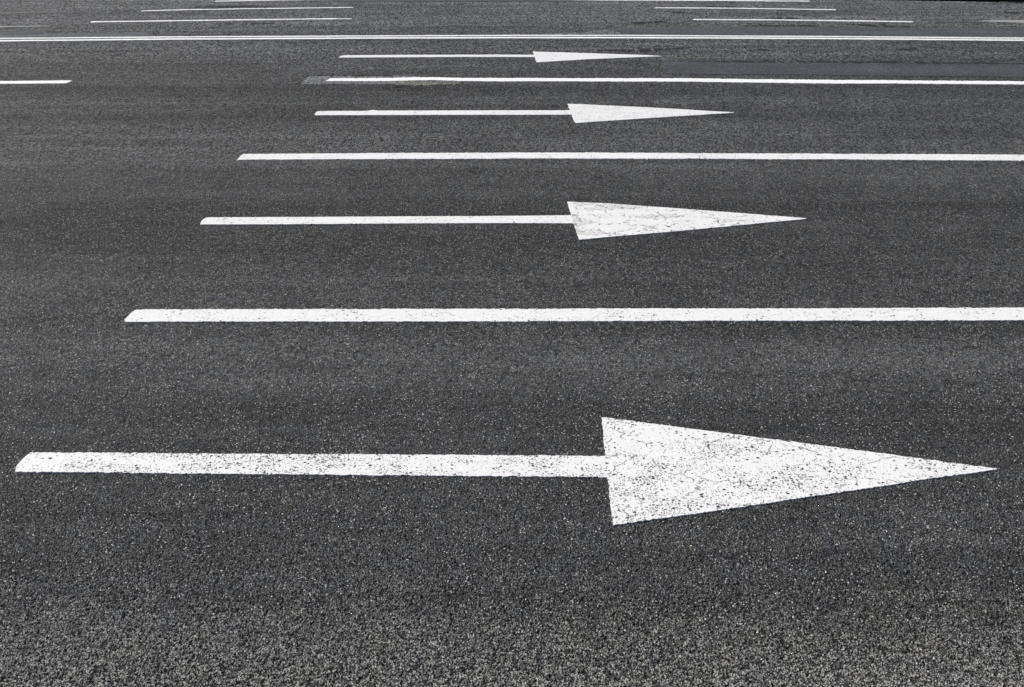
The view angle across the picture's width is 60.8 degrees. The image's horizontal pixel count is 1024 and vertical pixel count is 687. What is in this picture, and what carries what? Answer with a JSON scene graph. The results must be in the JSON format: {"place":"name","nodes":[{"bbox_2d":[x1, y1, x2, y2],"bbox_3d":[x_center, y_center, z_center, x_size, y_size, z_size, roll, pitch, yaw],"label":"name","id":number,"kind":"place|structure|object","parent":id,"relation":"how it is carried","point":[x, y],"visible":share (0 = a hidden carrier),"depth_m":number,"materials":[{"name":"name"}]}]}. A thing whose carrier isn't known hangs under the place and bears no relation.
{"place":"outdoors","nodes":[
{"label":"outdoors","id":0,"kind":"place"},
{"bbox_2d":[0,0,1023,686],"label":"road","id":1,"kind":"structure","parent":0,"point":[124,172],"depth_m":5.30,"materials":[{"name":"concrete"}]},
{"bbox_2d":[0,30,43,34],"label":"road patch","id":2,"kind":"object","parent":1,"relation":"on","point":[17,32],"visible":1,"depth_m":15.14,"materials":[{"name":"grey asphalt"}]},
{"bbox_2d":[0,25,48,27],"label":"faded marking","id":3,"kind":"object","parent":1,"relation":"on","point":[22,26],"visible":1,"depth_m":15.68,"materials":[{"name":"paint"}]},
{"bbox_2d":[4,11,64,13],"bbox_3d":[-9.373,-6.501,17.162,1.127,0.011,0.178,-5,29,-9],"label":"faded marking","id":4,"kind":"object","parent":1,"relation":"on","point":[32,12],"visible":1,"depth_m":17.14,"materials":[{"name":"paint"}]},
{"bbox_2d":[0,80,71,83],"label":"lane line","id":5,"kind":"object","parent":1,"relation":"on","point":[38,82],"visible":1,"depth_m":11.70,"materials":[{"name":"paint"}]},
{"bbox_2d":[0,32,152,37],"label":"road patch","id":6,"kind":"object","parent":1,"relation":"on","point":[138,34],"visible":1,"depth_m":14.88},
{"bbox_2d":[91,18,351,22],"bbox_3d":[-5.412,-6.041,16.328,4.796,0.011,0.170,-2,29,-4],"label":"lane line","id":7,"kind":"object","parent":1,"relation":"on","point":[222,20],"visible":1,"depth_m":16.29,"materials":[{"name":"paint"}]},
{"bbox_2d":[142,7,352,11],"bbox_3d":[-5.301,-6.734,17.584,4.172,0.011,0.180,-3,29,-6],"label":"lane line","id":8,"kind":"object","parent":1,"relation":"on","point":[245,8],"visible":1,"depth_m":17.61,"materials":[{"name":"paint"}]},
{"bbox_2d":[215,0,284,1],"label":"lane line","id":9,"kind":"object","parent":1,"relation":"on","point":[250,0],"visible":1,"depth_m":18.63,"materials":[{"name":"paint"}]},
{"bbox_2d":[300,76,419,84],"bbox_3d":[-2.051,-3.573,11.850,1.560,0.008,0.562,0,29,0],"label":"road patch","id":10,"kind":"object","parent":1,"relation":"on","point":[315,80],"visible":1,"depth_m":11.76,"materials":[{"name":"grey asphalt"}]},
{"bbox_2d":[384,80,464,85],"bbox_3d":[-1.180,-3.485,11.691,1.090,0.008,0.364,0,29,0],"label":"road patch","id":11,"kind":"object","parent":1,"relation":"on","point":[421,82],"visible":1,"depth_m":11.68,"materials":[{"name":"grey asphalt"}]},
{"bbox_2d":[287,0,574,1],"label":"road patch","id":12,"kind":"object","parent":1,"relation":"on","point":[428,0],"visible":1,"depth_m":18.64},
{"bbox_2d":[340,51,661,62],"bbox_3d":[-0.171,-4.346,13.254,4.908,0.011,0.837,0,29,0],"label":"road arrow","id":13,"kind":"object","parent":1,"relation":"on","point":[551,56],"visible":1,"depth_m":13.27,"materials":[{"name":"white paint"}]},
{"bbox_2d":[200,202,805,240],"bbox_3d":[-0.057,-1.018,7.216,4.995,0.011,0.874,0,29,0],"label":"road arrow","id":14,"kind":"object","parent":1,"relation":"on","point":[589,221],"visible":1,"depth_m":7.20,"materials":[{"name":"paint"}]},
{"bbox_2d":[15,417,996,525],"bbox_3d":[-0.030,0.606,4.272,4.790,0.010,0.865,0,29,0],"label":"road arrow","id":15,"kind":"object","parent":1,"relation":"on","point":[650,472],"visible":1,"depth_m":4.27,"materials":[{"name":"paint"}]},
{"bbox_2d":[0,37,1023,41],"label":"line","id":16,"kind":"object","parent":1,"relation":"on","point":[509,38],"visible":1,"depth_m":14.62,"materials":[{"name":"paint"}]},
{"bbox_2d":[0,35,1023,38],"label":"line","id":17,"kind":"object","parent":1,"relation":"on","point":[511,35],"visible":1,"depth_m":14.78,"materials":[{"name":"paint"}]},
{"bbox_2d":[315,104,733,123],"bbox_3d":[0.154,-2.708,10.282,4.937,0.011,0.905,0,29,0],"label":"road arrow","id":18,"kind":"object","parent":1,"relation":"on","point":[583,113],"visible":1,"depth_m":10.30,"materials":[{"name":"paint"}]},
{"bbox_2d":[124,307,1023,322],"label":"lane line","id":19,"kind":"object","parent":1,"relation":"on","point":[514,315],"visible":1,"depth_m":5.69,"materials":[{"name":"paint"}]},
{"bbox_2d":[237,152,1023,160],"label":"lane line","id":20,"kind":"object","parent":1,"relation":"on","point":[632,155],"visible":1,"depth_m":8.76,"materials":[{"name":"paint"}]},
{"bbox_2d":[327,77,1023,84],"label":"lane line","id":21,"kind":"object","parent":1,"relation":"on","point":[792,81],"visible":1,"depth_m":11.81,"materials":[{"name":"paint"}]},
{"bbox_2d":[593,0,809,1],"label":"lane line","id":22,"kind":"object","parent":1,"relation":"on","point":[703,0],"visible":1,"depth_m":18.63,"materials":[{"name":"paint"}]},
{"bbox_2d":[655,7,835,9],"bbox_3d":[4.694,-6.759,17.630,3.595,0.011,0.176,2,29,4],"label":"lane line","id":23,"kind":"object","parent":1,"relation":"on","point":[745,8],"visible":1,"depth_m":17.61,"materials":[{"name":"paint"}]},
{"bbox_2d":[693,19,912,22],"bbox_3d":[5.413,-6.029,16.305,4.042,0.011,0.183,2,29,3],"label":"lane line","id":24,"kind":"object","parent":1,"relation":"on","point":[802,20],"visible":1,"depth_m":16.29,"materials":[{"name":"paint"}]},
{"bbox_2d":[612,26,1023,37],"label":"road patch","id":25,"kind":"object","parent":1,"relation":"on","point":[849,31],"visible":1,"depth_m":15.23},
{"bbox_2d":[661,61,1023,77],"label":"road patch","id":26,"kind":"object","parent":1,"relation":"on","point":[870,69],"visible":1,"depth_m":12.44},
{"bbox_2d":[981,20,1023,22],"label":"faded marking","id":27,"kind":"object","parent":1,"relation":"on","point":[1015,21],"visible":1,"depth_m":16.18,"materials":[{"name":"paint"}]},
{"bbox_2d":[903,0,1023,1],"bbox_3d":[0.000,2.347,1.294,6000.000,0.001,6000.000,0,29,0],"label":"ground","id":28,"kind":"structure","parent":0,"point":[973,0],"depth_m":19.30,"materials":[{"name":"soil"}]}
]}

